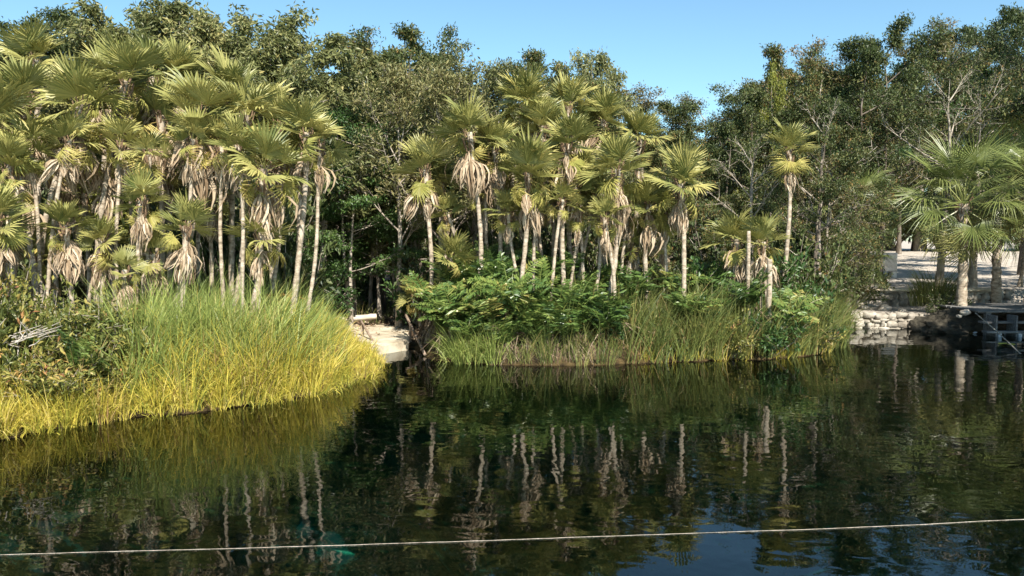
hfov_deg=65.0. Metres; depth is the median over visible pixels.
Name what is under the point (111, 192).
palm tree
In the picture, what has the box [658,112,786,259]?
tree
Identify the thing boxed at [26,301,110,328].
shrub
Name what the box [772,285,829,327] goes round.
fern
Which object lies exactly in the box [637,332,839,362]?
brown sedge
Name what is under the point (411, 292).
palm tree
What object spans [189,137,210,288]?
palm tree
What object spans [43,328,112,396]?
fern
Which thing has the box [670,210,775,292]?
shrub
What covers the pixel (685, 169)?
palm tree
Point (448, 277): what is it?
fern
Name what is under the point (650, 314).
shrub
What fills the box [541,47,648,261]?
tree
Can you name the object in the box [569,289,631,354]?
fern
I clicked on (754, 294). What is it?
fern
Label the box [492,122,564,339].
palm tree
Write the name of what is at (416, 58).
tree
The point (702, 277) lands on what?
fern
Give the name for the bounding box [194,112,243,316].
palm tree
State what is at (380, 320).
leaf litter
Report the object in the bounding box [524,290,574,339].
shrub
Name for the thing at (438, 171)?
palm tree
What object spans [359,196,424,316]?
tree
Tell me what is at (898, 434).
water
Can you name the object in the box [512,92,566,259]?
palm tree
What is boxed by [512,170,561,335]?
palm tree
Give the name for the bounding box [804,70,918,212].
tree
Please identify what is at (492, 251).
shrub
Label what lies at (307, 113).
palm tree
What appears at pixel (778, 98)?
tree
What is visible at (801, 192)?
tree
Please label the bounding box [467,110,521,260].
palm tree
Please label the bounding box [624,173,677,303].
palm tree
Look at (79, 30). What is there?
tree
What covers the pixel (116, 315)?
fern
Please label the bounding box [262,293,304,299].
dead frond
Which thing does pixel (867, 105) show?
tree
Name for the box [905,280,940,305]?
grass clump
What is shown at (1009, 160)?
palm tree
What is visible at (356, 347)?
yellow sedge
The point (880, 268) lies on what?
shrub
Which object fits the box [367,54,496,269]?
tree
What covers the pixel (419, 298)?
shrub
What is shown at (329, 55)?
tree
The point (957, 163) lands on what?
palm tree
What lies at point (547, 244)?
shrub
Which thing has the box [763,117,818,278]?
palm tree
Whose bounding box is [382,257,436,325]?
shrub
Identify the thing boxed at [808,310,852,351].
shrub
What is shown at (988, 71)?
tree
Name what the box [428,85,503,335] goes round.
palm tree
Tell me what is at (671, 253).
shrub
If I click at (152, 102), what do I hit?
palm tree
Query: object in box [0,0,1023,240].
sky
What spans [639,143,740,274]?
tree
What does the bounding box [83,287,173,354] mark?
shrub
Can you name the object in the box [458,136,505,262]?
palm tree
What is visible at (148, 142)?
palm tree
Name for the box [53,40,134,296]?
palm tree
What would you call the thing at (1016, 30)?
tree
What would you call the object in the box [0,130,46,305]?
palm tree
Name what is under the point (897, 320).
stone wall
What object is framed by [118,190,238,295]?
shrub
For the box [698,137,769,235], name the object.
tree
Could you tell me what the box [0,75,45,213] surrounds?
palm tree
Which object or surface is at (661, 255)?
palm tree
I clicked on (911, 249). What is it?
tree
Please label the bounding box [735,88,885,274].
tree
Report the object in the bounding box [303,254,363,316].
shrub
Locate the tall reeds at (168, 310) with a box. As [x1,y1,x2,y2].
[61,254,358,402]
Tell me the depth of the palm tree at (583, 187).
16.17 m
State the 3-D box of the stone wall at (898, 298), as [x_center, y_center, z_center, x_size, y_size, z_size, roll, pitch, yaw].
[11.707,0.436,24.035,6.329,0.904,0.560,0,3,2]
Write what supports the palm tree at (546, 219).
on the ground at (907, 259)
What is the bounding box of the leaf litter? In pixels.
[337,293,439,339]
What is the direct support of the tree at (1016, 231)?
on the ground at (907, 259)
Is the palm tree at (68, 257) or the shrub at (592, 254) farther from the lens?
the shrub at (592, 254)
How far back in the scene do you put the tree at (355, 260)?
25.89 m
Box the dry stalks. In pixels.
[10,286,383,402]
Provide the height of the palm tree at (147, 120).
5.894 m
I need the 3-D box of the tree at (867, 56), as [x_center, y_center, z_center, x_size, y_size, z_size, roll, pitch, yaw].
[10.818,-4.023,26.010,5.395,8.021,5.326,-2,4,-33]
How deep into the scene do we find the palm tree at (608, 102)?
17.57 m
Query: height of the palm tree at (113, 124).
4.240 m
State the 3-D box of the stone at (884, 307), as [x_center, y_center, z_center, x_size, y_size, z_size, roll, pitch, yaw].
[10.399,0.571,22.484,0.399,0.258,0.318,0,3,0]
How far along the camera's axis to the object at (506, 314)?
15.84 m
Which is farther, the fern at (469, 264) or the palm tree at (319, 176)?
the fern at (469, 264)
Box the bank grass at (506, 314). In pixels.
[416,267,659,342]
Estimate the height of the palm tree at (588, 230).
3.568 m
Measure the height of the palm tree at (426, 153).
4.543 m
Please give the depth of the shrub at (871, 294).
22.61 m
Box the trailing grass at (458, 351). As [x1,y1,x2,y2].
[419,316,516,365]
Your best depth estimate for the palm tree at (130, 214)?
16.09 m
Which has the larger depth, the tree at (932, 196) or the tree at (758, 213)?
the tree at (932, 196)
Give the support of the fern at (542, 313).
on the ground at (907, 259)
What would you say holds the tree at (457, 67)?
on the ground at (907, 259)
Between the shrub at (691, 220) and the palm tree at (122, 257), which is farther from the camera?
the shrub at (691, 220)
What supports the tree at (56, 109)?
on the ground at (907, 259)
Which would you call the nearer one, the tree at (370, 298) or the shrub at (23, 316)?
the shrub at (23, 316)
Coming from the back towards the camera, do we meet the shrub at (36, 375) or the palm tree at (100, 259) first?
the palm tree at (100, 259)
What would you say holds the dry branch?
on the ground at (907, 259)
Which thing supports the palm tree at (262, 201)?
on the ground at (907, 259)
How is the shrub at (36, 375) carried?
on the ground at (907, 259)
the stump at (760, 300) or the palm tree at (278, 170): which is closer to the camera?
the palm tree at (278, 170)
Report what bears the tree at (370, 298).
on the ground at (907, 259)
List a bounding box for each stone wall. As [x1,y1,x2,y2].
[848,311,922,328]
[857,289,1014,306]
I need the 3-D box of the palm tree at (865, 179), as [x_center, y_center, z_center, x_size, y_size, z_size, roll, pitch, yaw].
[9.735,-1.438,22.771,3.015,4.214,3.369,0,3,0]
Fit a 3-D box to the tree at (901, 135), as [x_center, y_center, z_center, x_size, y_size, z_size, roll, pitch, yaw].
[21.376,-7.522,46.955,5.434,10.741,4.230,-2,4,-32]
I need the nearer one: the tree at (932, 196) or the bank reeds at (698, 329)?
the bank reeds at (698, 329)
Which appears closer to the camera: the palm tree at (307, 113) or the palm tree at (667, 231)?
the palm tree at (307, 113)
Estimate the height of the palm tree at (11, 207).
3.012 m
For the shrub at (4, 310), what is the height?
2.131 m
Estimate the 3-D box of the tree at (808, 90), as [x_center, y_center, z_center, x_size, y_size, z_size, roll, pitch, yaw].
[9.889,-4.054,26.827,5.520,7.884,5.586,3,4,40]
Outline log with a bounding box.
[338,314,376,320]
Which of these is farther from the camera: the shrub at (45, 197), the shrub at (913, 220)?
the shrub at (913, 220)
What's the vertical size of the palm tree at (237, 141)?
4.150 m
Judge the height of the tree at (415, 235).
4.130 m
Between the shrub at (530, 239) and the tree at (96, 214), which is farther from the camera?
the shrub at (530, 239)
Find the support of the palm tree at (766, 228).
on the ground at (907, 259)
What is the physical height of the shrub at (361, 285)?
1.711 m
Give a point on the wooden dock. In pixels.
(1012, 322)
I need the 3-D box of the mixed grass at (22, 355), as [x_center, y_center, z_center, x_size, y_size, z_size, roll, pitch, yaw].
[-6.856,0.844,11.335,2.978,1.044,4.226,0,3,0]
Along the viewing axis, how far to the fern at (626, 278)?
16.08 m
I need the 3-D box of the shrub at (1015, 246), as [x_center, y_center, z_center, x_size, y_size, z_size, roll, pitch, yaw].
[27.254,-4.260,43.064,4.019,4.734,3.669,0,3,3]
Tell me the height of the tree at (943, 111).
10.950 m
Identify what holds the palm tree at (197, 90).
on the ground at (907, 259)
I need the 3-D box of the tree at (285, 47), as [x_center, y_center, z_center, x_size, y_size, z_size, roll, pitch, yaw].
[-5.809,-2.735,19.089,5.335,7.216,4.943,-1,4,-13]
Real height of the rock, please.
1.238 m
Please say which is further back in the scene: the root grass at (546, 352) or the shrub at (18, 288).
the root grass at (546, 352)
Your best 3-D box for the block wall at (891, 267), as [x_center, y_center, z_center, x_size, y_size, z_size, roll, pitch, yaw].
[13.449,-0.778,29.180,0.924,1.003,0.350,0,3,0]
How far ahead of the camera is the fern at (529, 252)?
16.56 m
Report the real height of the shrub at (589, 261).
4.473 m
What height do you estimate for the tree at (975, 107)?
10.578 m
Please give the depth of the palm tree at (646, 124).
17.92 m
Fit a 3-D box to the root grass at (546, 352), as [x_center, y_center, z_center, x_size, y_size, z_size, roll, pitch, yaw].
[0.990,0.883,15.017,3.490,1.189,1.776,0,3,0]
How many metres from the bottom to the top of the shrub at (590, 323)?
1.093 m
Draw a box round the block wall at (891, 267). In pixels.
[872,253,897,276]
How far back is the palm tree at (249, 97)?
13.56 m
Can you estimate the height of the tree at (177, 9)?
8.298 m
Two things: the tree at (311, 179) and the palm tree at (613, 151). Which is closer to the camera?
the palm tree at (613, 151)
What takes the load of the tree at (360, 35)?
on the ground at (907, 259)
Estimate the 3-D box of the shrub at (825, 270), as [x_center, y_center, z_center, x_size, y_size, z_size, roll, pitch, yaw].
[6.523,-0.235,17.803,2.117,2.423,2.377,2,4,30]
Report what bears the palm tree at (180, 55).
on the ground at (907, 259)
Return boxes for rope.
[0,519,1023,554]
[975,313,1020,353]
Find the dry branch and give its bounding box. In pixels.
[0,318,60,373]
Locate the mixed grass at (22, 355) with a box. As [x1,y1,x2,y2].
[0,314,106,395]
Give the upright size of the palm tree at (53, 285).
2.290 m
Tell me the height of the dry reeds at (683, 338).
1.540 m
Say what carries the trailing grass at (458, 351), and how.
on the ground at (907, 259)
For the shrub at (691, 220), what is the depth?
32.08 m
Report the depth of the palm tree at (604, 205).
15.71 m
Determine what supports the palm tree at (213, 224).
on the ground at (907, 259)
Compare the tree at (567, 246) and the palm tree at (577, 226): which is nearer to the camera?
the palm tree at (577, 226)
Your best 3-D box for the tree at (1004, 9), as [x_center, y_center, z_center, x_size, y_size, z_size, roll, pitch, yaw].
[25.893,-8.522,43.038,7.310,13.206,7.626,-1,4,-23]
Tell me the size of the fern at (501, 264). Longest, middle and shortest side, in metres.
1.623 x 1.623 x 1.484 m
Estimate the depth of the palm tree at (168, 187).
15.04 m
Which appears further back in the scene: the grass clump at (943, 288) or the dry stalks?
the grass clump at (943, 288)
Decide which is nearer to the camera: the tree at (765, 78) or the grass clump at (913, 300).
the grass clump at (913, 300)
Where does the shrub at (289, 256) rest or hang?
on the ground at (907, 259)
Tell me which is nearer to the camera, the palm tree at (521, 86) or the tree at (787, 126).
the palm tree at (521, 86)
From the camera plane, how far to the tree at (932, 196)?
44.01 m
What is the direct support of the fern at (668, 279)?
on the ground at (907, 259)
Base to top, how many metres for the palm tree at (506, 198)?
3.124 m
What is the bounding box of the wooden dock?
[930,303,1023,336]
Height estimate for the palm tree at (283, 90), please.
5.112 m
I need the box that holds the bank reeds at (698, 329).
[606,264,880,363]
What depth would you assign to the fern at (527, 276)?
15.85 m
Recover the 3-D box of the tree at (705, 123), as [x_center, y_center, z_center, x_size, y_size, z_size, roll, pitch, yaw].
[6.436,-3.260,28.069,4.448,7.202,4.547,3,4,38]
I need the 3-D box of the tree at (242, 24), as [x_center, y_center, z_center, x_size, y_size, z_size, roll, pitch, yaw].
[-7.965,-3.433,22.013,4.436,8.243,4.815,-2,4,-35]
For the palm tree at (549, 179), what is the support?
on the ground at (907, 259)
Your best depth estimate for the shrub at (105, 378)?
10.52 m
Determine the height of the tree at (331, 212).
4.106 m
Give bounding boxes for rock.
[909,308,982,333]
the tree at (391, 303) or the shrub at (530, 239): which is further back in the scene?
the shrub at (530, 239)
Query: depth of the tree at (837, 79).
26.83 m
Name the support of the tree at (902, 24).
on the ground at (907, 259)
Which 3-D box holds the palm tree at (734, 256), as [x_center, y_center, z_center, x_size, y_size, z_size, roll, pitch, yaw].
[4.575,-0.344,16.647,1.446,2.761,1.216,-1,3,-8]
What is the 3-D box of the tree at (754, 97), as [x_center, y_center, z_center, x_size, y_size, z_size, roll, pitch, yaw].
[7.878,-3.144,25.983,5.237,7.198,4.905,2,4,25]
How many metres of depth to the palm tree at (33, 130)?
13.14 m
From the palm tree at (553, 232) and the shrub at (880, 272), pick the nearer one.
the palm tree at (553, 232)
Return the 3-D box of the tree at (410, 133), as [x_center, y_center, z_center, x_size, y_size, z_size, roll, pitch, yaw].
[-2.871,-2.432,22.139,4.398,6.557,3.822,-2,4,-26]
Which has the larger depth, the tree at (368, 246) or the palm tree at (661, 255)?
the tree at (368, 246)
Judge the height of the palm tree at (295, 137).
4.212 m
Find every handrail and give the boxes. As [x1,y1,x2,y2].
[360,320,373,340]
[405,314,426,355]
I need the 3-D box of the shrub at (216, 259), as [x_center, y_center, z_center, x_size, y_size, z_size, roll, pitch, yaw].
[-5.944,-0.805,18.230,2.442,3.541,2.743,1,4,13]
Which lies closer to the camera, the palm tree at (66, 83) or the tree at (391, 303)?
the palm tree at (66, 83)
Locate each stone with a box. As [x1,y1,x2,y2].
[860,304,868,309]
[876,304,891,310]
[898,308,907,311]
[959,309,970,315]
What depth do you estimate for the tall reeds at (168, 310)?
11.67 m
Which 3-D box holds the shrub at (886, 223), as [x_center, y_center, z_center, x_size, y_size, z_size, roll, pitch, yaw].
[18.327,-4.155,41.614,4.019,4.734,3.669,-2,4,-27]
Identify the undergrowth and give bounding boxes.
[76,288,653,324]
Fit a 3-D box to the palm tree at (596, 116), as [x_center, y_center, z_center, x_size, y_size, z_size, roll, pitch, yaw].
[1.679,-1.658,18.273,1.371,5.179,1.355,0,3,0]
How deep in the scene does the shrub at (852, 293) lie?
21.58 m
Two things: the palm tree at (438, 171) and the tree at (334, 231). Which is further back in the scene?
the tree at (334, 231)
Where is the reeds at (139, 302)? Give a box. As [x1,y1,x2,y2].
[34,283,262,322]
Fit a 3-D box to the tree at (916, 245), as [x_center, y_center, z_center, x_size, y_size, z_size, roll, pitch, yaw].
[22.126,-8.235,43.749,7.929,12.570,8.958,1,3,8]
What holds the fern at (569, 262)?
on the ground at (907, 259)
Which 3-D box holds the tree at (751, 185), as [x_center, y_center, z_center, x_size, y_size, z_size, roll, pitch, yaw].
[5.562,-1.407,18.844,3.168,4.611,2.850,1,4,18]
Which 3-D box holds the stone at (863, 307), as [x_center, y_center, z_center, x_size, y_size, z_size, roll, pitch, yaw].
[9.935,0.541,22.672,0.234,0.151,0.199,2,4,28]
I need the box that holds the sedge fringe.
[0,338,390,440]
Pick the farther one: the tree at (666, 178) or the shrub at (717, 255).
the tree at (666, 178)
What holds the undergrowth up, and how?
on the ground at (907, 259)
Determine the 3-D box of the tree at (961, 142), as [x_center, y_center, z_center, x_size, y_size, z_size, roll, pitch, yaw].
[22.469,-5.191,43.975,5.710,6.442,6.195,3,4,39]
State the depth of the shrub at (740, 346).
15.31 m
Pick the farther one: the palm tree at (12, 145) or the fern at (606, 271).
the fern at (606, 271)
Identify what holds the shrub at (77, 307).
on the ground at (907, 259)
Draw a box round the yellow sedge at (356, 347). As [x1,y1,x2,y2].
[0,303,389,438]
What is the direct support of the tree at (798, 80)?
on the ground at (907, 259)
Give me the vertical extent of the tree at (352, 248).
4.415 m
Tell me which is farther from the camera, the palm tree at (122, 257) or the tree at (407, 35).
the tree at (407, 35)
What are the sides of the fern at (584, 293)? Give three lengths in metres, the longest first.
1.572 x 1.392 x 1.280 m
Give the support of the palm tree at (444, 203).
on the ground at (907, 259)
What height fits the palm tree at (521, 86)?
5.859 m
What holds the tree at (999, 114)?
on the ground at (907, 259)
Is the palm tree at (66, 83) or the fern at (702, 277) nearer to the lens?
the palm tree at (66, 83)
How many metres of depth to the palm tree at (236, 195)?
15.54 m
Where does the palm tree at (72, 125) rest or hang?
on the ground at (907, 259)
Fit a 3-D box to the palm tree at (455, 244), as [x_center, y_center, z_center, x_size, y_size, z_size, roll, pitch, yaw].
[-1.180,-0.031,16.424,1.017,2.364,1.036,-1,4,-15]
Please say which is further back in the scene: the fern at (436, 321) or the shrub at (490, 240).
the shrub at (490, 240)
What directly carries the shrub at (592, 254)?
on the ground at (907, 259)
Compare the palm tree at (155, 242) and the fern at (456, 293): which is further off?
the fern at (456, 293)
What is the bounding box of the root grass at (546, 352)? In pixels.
[492,307,641,366]
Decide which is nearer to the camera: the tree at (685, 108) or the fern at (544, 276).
the fern at (544, 276)
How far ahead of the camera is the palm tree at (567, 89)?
17.45 m
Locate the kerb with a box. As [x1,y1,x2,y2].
[861,288,990,291]
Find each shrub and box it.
[0,179,47,292]
[0,245,53,323]
[0,274,117,384]
[0,275,85,373]
[0,288,59,387]
[0,351,98,409]
[2,182,96,313]
[5,292,89,327]
[9,285,152,369]
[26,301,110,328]
[41,190,126,311]
[68,331,137,402]
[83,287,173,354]
[90,187,181,311]
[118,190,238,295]
[150,177,264,295]
[193,180,309,291]
[224,173,340,307]
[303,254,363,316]
[331,258,391,306]
[375,263,426,304]
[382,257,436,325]
[388,189,490,270]
[391,242,475,323]
[456,219,550,298]
[459,288,510,339]
[460,236,521,314]
[483,224,574,271]
[512,221,594,298]
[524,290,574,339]
[554,302,597,340]
[555,289,627,339]
[558,241,625,272]
[578,219,657,300]
[587,302,635,341]
[628,303,675,327]
[634,242,699,305]
[649,176,721,272]
[667,292,720,331]
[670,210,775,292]
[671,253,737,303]
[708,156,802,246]
[715,308,759,360]
[741,300,814,357]
[751,245,835,314]
[755,225,858,317]
[762,193,861,283]
[797,235,864,303]
[798,309,845,352]
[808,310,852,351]
[833,194,909,238]
[833,211,872,284]
[839,253,894,304]
[861,247,887,276]
[865,164,925,245]
[876,150,941,250]
[906,174,971,248]
[908,165,979,247]
[920,289,974,313]
[988,168,1020,250]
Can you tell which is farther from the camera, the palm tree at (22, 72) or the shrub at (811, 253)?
the shrub at (811, 253)
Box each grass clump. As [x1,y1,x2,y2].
[904,262,973,302]
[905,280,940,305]
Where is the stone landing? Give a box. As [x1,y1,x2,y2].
[351,325,408,354]
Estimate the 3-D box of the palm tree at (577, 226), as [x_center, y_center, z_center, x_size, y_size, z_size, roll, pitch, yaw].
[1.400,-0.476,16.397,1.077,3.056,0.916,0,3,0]
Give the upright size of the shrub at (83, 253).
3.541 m
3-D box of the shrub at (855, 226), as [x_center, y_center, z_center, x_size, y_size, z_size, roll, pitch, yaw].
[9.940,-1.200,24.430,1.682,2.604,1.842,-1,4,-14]
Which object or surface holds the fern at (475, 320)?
on the ground at (907, 259)
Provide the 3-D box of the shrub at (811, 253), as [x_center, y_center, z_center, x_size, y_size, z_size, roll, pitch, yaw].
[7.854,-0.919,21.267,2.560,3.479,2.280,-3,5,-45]
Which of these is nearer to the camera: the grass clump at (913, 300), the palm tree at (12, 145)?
the palm tree at (12, 145)
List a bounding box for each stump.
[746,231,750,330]
[759,267,762,308]
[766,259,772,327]
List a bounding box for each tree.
[0,16,60,219]
[0,16,69,223]
[0,40,99,205]
[0,54,62,292]
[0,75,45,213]
[0,105,62,312]
[0,111,41,260]
[0,128,55,301]
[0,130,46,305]
[0,180,40,308]
[1,5,101,215]
[3,40,195,266]
[19,226,59,308]
[31,0,182,245]
[33,49,131,307]
[35,197,100,313]
[37,103,106,308]
[40,0,246,204]
[40,121,79,316]
[44,82,178,307]
[47,159,102,308]
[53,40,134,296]
[68,21,165,307]
[73,214,130,312]
[86,117,142,313]
[92,111,148,293]
[106,245,149,313]
[108,165,170,301]
[109,74,185,304]
[115,30,197,293]
[115,87,144,282]
[116,124,184,271]
[124,224,177,309]
[126,11,282,212]
[134,149,182,261]
[151,64,241,304]
[151,188,216,312]
[153,35,207,300]
[158,3,260,237]
[161,103,220,301]
[168,26,371,242]
[180,179,232,296]
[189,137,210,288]
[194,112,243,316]
[196,42,260,295]
[204,60,293,307]
[204,110,265,320]
[209,138,239,260]
[217,0,376,285]
[217,116,315,318]
[221,204,294,320]
[238,30,406,313]
[251,85,315,308]
[253,79,301,288]
[274,90,347,318]
[274,171,397,280]
[276,129,327,301]
[286,122,355,263]
[287,149,433,326]
[290,216,385,298]
[292,44,433,314]
[292,92,389,321]
[296,110,355,316]
[307,147,385,292]
[309,182,436,318]
[314,24,431,312]
[315,121,387,314]
[324,53,456,326]
[337,127,471,273]
[344,44,490,279]
[357,105,421,310]
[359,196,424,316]
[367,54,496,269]
[367,87,423,311]
[377,93,454,271]
[380,20,517,257]
[390,266,394,307]
[391,133,458,343]
[394,273,428,330]
[403,42,550,255]
[420,161,459,296]
[425,192,468,291]
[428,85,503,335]
[431,228,478,340]
[446,56,584,250]
[449,146,490,259]
[455,45,586,252]
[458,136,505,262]
[463,174,495,298]
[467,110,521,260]
[480,188,522,311]
[490,173,528,249]
[492,59,551,325]
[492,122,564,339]
[500,137,518,284]
[511,75,648,270]
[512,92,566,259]
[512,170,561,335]
[523,185,557,264]
[530,202,620,265]
[539,99,601,287]
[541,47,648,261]
[543,117,592,249]
[544,70,603,278]
[544,175,584,300]
[545,134,554,262]
[546,143,577,260]
[557,155,595,289]
[557,193,594,289]
[566,144,614,279]
[572,109,614,263]
[573,130,655,304]
[577,169,611,283]
[581,82,626,292]
[585,193,631,340]
[587,171,623,290]
[609,128,729,290]
[609,133,697,270]
[612,104,672,297]
[612,224,658,298]
[617,80,700,269]
[619,184,647,297]
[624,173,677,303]
[626,92,733,272]
[637,139,716,298]
[638,186,690,306]
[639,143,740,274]
[642,92,770,259]
[648,225,676,298]
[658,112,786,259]
[689,80,841,276]
[697,129,815,281]
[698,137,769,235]
[699,206,763,306]
[712,111,788,273]
[716,67,812,183]
[716,99,816,192]
[717,41,887,241]
[728,59,805,217]
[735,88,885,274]
[738,210,794,309]
[740,97,827,243]
[742,34,930,254]
[752,120,901,291]
[762,32,953,254]
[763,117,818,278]
[767,60,900,152]
[778,151,899,292]
[787,78,916,193]
[787,85,911,205]
[797,82,921,222]
[803,165,913,308]
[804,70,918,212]
[826,12,1002,282]
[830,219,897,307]
[870,82,958,253]
[871,14,998,250]
[872,54,1023,287]
[874,122,1023,309]
[883,63,903,249]
[884,58,1006,248]
[884,110,937,250]
[887,138,965,231]
[891,27,1023,250]
[893,161,974,250]
[907,170,1001,249]
[912,2,1023,250]
[913,68,1018,177]
[918,60,1023,287]
[925,51,1013,141]
[925,139,1006,211]
[933,115,1023,302]
[940,77,1017,195]
[946,5,1023,274]
[963,63,1023,250]
[964,63,1023,183]
[978,116,1023,245]
[984,107,1023,124]
[985,109,1023,286]
[1006,228,1023,235]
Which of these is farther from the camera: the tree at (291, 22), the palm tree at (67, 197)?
the tree at (291, 22)
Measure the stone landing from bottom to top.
0.724 m
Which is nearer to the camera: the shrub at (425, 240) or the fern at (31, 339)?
the fern at (31, 339)
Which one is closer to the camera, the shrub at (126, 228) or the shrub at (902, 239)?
the shrub at (126, 228)
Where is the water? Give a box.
[0,328,1023,575]
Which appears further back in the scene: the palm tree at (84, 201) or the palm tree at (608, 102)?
the palm tree at (608, 102)
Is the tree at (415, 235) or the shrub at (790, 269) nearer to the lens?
the shrub at (790, 269)
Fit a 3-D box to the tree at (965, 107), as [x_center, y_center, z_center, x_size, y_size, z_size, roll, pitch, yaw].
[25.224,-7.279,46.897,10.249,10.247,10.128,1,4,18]
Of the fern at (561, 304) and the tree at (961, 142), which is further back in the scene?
the tree at (961, 142)
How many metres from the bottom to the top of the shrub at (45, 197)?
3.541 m
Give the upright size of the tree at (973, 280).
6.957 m
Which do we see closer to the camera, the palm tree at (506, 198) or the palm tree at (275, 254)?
the palm tree at (275, 254)
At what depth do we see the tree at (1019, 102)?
23.80 m
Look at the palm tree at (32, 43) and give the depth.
16.47 m
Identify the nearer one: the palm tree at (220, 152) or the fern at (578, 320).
the palm tree at (220, 152)
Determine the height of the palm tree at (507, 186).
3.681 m
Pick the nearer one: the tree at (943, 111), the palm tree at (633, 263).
the palm tree at (633, 263)
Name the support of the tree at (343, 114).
on the ground at (907, 259)
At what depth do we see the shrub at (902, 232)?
42.88 m
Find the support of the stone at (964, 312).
on the stone
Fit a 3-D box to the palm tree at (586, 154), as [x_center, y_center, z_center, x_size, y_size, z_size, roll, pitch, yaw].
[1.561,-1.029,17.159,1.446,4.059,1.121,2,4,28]
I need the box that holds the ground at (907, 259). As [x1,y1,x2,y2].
[0,241,1023,439]
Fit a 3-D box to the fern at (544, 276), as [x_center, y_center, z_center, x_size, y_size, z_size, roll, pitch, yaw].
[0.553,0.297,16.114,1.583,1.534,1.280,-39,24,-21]
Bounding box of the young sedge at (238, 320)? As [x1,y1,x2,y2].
[52,288,353,362]
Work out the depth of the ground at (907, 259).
22.75 m
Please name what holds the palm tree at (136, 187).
on the ground at (907, 259)
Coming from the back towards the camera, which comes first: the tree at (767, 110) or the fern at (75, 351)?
the tree at (767, 110)
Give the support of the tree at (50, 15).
on the ground at (907, 259)
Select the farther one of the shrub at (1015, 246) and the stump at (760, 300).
the shrub at (1015, 246)
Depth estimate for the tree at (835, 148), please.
36.12 m
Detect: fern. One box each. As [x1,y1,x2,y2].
[6,322,74,345]
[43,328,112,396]
[74,309,140,334]
[400,270,466,349]
[411,294,468,353]
[415,275,492,342]
[421,256,473,343]
[438,244,496,296]
[439,303,486,351]
[447,250,513,337]
[453,279,534,344]
[465,251,545,320]
[471,313,534,356]
[493,287,567,350]
[503,255,561,308]
[504,309,566,357]
[512,240,569,318]
[517,251,585,288]
[530,282,584,343]
[540,304,590,357]
[552,276,609,340]
[553,266,619,299]
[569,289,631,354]
[581,250,632,296]
[588,277,654,348]
[616,263,666,302]
[639,263,691,307]
[660,287,723,341]
[680,255,745,295]
[709,262,790,339]
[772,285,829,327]
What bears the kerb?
on the stone wall at (898, 298)
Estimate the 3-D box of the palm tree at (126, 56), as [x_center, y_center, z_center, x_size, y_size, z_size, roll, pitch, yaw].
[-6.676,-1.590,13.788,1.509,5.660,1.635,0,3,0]
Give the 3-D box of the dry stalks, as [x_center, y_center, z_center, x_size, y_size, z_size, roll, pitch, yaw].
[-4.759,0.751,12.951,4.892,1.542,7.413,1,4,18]
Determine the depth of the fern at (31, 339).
10.59 m
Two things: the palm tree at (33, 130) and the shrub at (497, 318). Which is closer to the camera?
the palm tree at (33, 130)
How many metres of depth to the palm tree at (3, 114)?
14.88 m
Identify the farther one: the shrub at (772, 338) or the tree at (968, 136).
the tree at (968, 136)
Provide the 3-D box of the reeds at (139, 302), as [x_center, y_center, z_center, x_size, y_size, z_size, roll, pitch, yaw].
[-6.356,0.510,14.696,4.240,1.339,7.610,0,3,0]
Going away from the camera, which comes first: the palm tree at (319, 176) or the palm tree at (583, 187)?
the palm tree at (319, 176)
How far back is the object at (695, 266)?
16.87 m
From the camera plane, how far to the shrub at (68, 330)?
10.54 m
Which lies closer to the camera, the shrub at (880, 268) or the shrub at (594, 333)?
the shrub at (594, 333)
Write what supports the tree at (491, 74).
on the ground at (907, 259)
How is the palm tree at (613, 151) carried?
on the ground at (907, 259)
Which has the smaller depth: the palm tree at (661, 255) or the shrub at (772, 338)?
the shrub at (772, 338)
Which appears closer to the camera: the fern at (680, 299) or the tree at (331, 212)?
the fern at (680, 299)
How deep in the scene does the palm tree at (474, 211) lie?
17.44 m
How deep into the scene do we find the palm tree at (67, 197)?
14.91 m
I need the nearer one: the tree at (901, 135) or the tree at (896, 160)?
the tree at (896, 160)
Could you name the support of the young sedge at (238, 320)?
on the ground at (907, 259)
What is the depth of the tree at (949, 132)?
23.61 m
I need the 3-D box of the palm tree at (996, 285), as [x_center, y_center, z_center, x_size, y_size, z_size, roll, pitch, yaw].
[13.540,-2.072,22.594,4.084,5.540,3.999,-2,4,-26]
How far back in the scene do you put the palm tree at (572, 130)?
15.95 m
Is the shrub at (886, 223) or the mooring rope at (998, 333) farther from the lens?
the shrub at (886, 223)
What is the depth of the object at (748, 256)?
15.87 m
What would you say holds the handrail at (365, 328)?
on the stone landing
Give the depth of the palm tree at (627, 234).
16.67 m
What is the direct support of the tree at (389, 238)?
on the ground at (907, 259)
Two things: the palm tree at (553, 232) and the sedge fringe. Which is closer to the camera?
the sedge fringe
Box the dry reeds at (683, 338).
[578,290,855,362]
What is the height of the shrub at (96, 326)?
1.463 m
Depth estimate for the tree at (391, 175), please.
22.54 m
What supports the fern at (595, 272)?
on the ground at (907, 259)
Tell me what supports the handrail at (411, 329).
on the stone landing
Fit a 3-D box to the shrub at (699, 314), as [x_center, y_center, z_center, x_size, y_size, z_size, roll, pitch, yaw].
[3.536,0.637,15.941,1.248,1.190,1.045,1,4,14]
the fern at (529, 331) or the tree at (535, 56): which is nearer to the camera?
the fern at (529, 331)
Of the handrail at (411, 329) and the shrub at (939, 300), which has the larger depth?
the shrub at (939, 300)
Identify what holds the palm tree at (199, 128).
on the ground at (907, 259)
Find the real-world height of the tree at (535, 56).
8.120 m
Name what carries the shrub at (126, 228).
on the ground at (907, 259)

